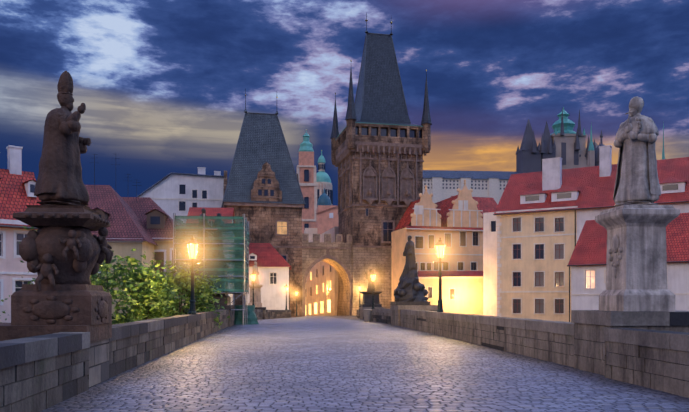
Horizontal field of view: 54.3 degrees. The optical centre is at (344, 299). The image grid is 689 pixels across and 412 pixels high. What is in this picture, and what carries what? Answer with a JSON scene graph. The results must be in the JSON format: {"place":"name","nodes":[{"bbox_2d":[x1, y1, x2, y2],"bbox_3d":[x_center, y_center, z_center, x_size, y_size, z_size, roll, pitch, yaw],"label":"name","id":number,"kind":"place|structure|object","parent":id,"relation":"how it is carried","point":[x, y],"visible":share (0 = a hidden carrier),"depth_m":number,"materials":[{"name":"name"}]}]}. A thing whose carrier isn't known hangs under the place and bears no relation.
{"place":"outdoors","nodes":[
{"label":"outdoors","id":0,"kind":"place"},
{"bbox_2d":[0,145,40,322],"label":"pink house","id":1,"kind":"structure","parent":0,"point":[17,186],"depth_m":43.99,"materials":[{"name":"paint"}]},
{"bbox_2d":[85,185,186,319],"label":"house","id":2,"kind":"structure","parent":0,"point":[142,225],"depth_m":59.41,"materials":[{"name":"tile"}]},
{"bbox_2d":[94,154,96,190],"bbox_3d":[-21.671,-11.049,58.220,0.900,3.200,0.036,0,0,-5],"label":"roof aerial","id":3,"kind":"object","parent":2,"relation":"attached to","point":[94,171],"visible":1,"depth_m":58.20,"materials":[{"name":"metal"}]},
{"bbox_2d":[137,167,223,222],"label":"white house","id":4,"kind":"structure","parent":0,"point":[178,194],"depth_m":110.02,"materials":[{"name":"paint"}]},
{"bbox_2d":[187,207,234,304],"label":"building","id":5,"kind":"structure","parent":0,"point":[194,211],"depth_m":90.35,"materials":[{"name":"white paint"}]},
{"bbox_2d":[305,227,338,315],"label":"building","id":6,"kind":"structure","parent":0,"point":[321,292],"depth_m":125.72,"materials":[{"name":"brown"}]},
{"bbox_2d":[221,88,304,317],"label":"tower","id":7,"kind":"structure","parent":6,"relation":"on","point":[262,191],"depth_m":101.56,"materials":[{"name":"stone"}]},
{"bbox_2d":[302,233,352,316],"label":"gate wall","id":8,"kind":"structure","parent":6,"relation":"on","point":[337,255],"depth_m":103.10,"materials":[{"name":"stone"}]},
{"bbox_2d":[330,13,431,315],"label":"bridge tower","id":9,"kind":"structure","parent":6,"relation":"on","point":[380,144],"depth_m":104.52,"materials":[{"name":"stone"}]},
{"bbox_2d":[0,0,688,205],"label":"sky","id":10,"kind":"structure","parent":0,"point":[161,84],"materials":[{"name":"blue"}]},
{"bbox_2d":[40,316,688,411],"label":"cobblestone pavement","id":11,"kind":"structure","parent":0,"point":[326,364],"depth_m":13.19,"materials":[{"name":"grey stone"}]},
{"bbox_2d":[234,305,258,324],"bbox_3d":[-6.571,0.993,44.025,1.926,1.250,1.306,0,0,-5],"label":"net bundle","id":12,"kind":"object","parent":11,"relation":"on","point":[251,316],"visible":0.71,"depth_m":43.59,"materials":[{"name":"green fabric"}]},
{"bbox_2d":[0,305,688,411],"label":"bridge parapets","id":13,"kind":"object","parent":11,"relation":"on","point":[647,349],"visible":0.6,"depth_m":13.68,"materials":[{"name":"stone"}]},
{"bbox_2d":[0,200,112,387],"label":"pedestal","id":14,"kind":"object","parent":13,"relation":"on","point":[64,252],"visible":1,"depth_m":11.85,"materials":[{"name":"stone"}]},
{"bbox_2d":[34,70,90,202],"bbox_3d":[-5.183,-3.004,12.395,0.969,2.463,1.046,0,0,-5],"label":"st adalbert statue","id":15,"kind":"object","parent":14,"relation":"on","point":[65,145],"visible":0.98,"depth_m":12.06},
{"bbox_2d":[185,235,200,313],"bbox_3d":[-5.853,-0.971,25.897,0.474,3.080,0.490,0,0,37],"label":"street lamp","id":16,"kind":"object","parent":13,"relation":"on","point":[192,244],"visible":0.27,"depth_m":25.83,"materials":[{"name":"metal"}]},
{"bbox_2d":[173,213,249,325],"bbox_3d":[-8.044,1.219,41.069,4.360,12.700,4.060,0,0,-5],"label":"scaffold","id":17,"kind":"object","parent":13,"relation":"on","point":[223,247],"visible":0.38,"depth_m":39.27,"materials":[{"name":"fabric"}]},
{"bbox_2d":[196,208,230,304],"bbox_3d":[-8.130,-2.602,40.889,2.200,5.889,2.254,0,0,-5],"label":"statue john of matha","id":18,"kind":"object","parent":13,"relation":"on","point":[225,296],"depth_m":39.90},
{"bbox_2d":[251,271,255,304],"bbox_3d":[-8.319,-0.883,61.314,0.490,3.530,0.474,0,0,44],"label":"street lamp","id":19,"kind":"object","parent":13,"relation":"on","point":[253,275],"visible":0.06,"depth_m":61.24,"materials":[{"name":"metal"}]},
{"bbox_2d":[248,261,262,306],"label":"st wenceslas statue","id":20,"kind":"object","parent":13,"relation":"on","point":[257,295],"depth_m":68.25,"materials":[{"name":"stone"}]},
{"bbox_2d":[284,284,287,309],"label":"street lamp","id":21,"kind":"object","parent":13,"relation":"on","point":[286,287],"visible":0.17,"depth_m":85.41,"materials":[{"name":"metal"}]},
{"bbox_2d":[295,289,297,315],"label":"street lamp","id":22,"kind":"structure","parent":13,"relation":"on","point":[296,292],"depth_m":98.30,"materials":[{"name":"metal"}]},
{"bbox_2d":[357,284,361,306],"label":"street lamp","id":23,"kind":"object","parent":13,"relation":"on","point":[359,287],"visible":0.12,"depth_m":84.17,"materials":[{"name":"metal"}]},
{"bbox_2d":[360,269,381,306],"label":"salvator statue","id":24,"kind":"object","parent":13,"relation":"on","point":[367,299],"depth_m":68.98,"materials":[{"name":"grey stone"}]},
{"bbox_2d":[370,272,375,308],"bbox_3d":[2.390,-0.841,56.167,0.474,3.230,0.490,0,0,37],"label":"street lamp","id":25,"kind":"object","parent":13,"relation":"on","point":[373,274],"visible":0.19,"depth_m":56.10,"materials":[{"name":"metal"}]},
{"bbox_2d":[390,235,429,304],"bbox_3d":[4.085,-1.805,41.454,2.240,4.289,2.396,0,0,-5],"label":"st vitus statue","id":26,"kind":"object","parent":13,"relation":"on","point":[410,289],"visible":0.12,"depth_m":40.87,"materials":[{"name":"grey stone"}]},
{"bbox_2d":[434,238,446,311],"bbox_3d":[4.307,-1.121,30.237,0.490,3.380,0.474,0,0,44],"label":"street lamp","id":27,"kind":"object","parent":13,"relation":"on","point":[440,245],"visible":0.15,"depth_m":30.17,"materials":[{"name":"metal"}]},
{"bbox_2d":[595,201,679,311],"bbox_3d":[6.284,-0.921,14.496,1.240,2.340,1.240,0,0,-5],"label":"pedestal","id":28,"kind":"object","parent":13,"relation":"on","point":[636,269],"visible":0.98,"depth_m":14.06,"materials":[{"name":"stone"}]},
{"bbox_2d":[613,96,660,203],"bbox_3d":[6.308,-3.221,14.511,0.894,2.298,0.947,0,0,-5],"label":"statue","id":29,"kind":"object","parent":28,"relation":"on","point":[637,134],"visible":1,"depth_m":14.22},
{"bbox_2d":[364,309,371,321],"bbox_3d":[1.821,1.225,52.108,0.660,0.970,0.660,0,0,-5],"label":"litter bin","id":30,"kind":"object","parent":11,"relation":"on","point":[367,315],"visible":0.94,"depth_m":51.86,"materials":[{"name":"metal"}]},
{"bbox_2d":[483,145,688,321],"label":"yellow house","id":31,"kind":"structure","parent":0,"point":[533,223],"depth_m":79.38,"materials":[{"name":"paint"}]},
{"bbox_2d":[567,213,688,321],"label":"white house","id":32,"kind":"structure","parent":0,"point":[587,262],"depth_m":66.24,"materials":[{"name":"paint"}]},
{"label":"ground","id":33,"kind":"structure","parent":0,"visible":0},
{"bbox_2d":[16,226,108,286],"bbox_3d":[-9.946,3.071,24.197,3.134,12.025,2.741,0,0,14],"label":"tree","id":34,"kind":"object","parent":33,"relation":"on","point":[92,281],"visible":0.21,"depth_m":24.02,"materials":[{"name":"green plant"}]},
{"bbox_2d":[90,248,185,324],"bbox_3d":[-10.005,3.435,28.769,6.082,11.298,5.821,0,0,-5],"label":"tree","id":35,"kind":"object","parent":33,"relation":"on","point":[147,302],"visible":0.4,"depth_m":28.04,"materials":[{"name":"green plant"}]},
{"bbox_2d":[129,253,229,327],"bbox_3d":[-8.043,3.397,32.833,4.797,11.377,5.639,0,0,-5],"label":"tree","id":36,"kind":"object","parent":33,"relation":"on","point":[201,294],"visible":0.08,"depth_m":32.36,"materials":[{"name":"green plant"}]},
{"bbox_2d":[244,243,290,309],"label":"small house","id":37,"kind":"structure","parent":33,"relation":"on","point":[274,266],"depth_m":92.38,"materials":[{"name":"white paint"}]},
{"bbox_2d":[297,129,332,233],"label":"church tower","id":38,"kind":"structure","parent":33,"relation":"on","point":[313,184],"depth_m":381.97,"materials":[{"name":"pink paint"}]},
{"bbox_2d":[304,188,338,239],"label":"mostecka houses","id":39,"kind":"structure","parent":33,"relation":"on","point":[327,216],"depth_m":175.13,"materials":[{"name":"pink paint"}]},
{"bbox_2d":[391,179,497,314],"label":"building","id":40,"kind":"structure","parent":33,"relation":"on","point":[454,224],"depth_m":99.19,"materials":[{"name":"beige paint"}]},
{"bbox_2d":[423,107,599,204],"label":"building","id":41,"kind":"structure","parent":33,"relation":"on","point":[565,142],"depth_m":928.21,"materials":[{"name":"stone"}]},
{"bbox_2d":[588,122,664,166],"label":"church spires","id":42,"kind":"object","parent":33,"relation":"on","point":[593,157],"visible":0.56,"depth_m":436.27,"materials":[{"name":"stone"}]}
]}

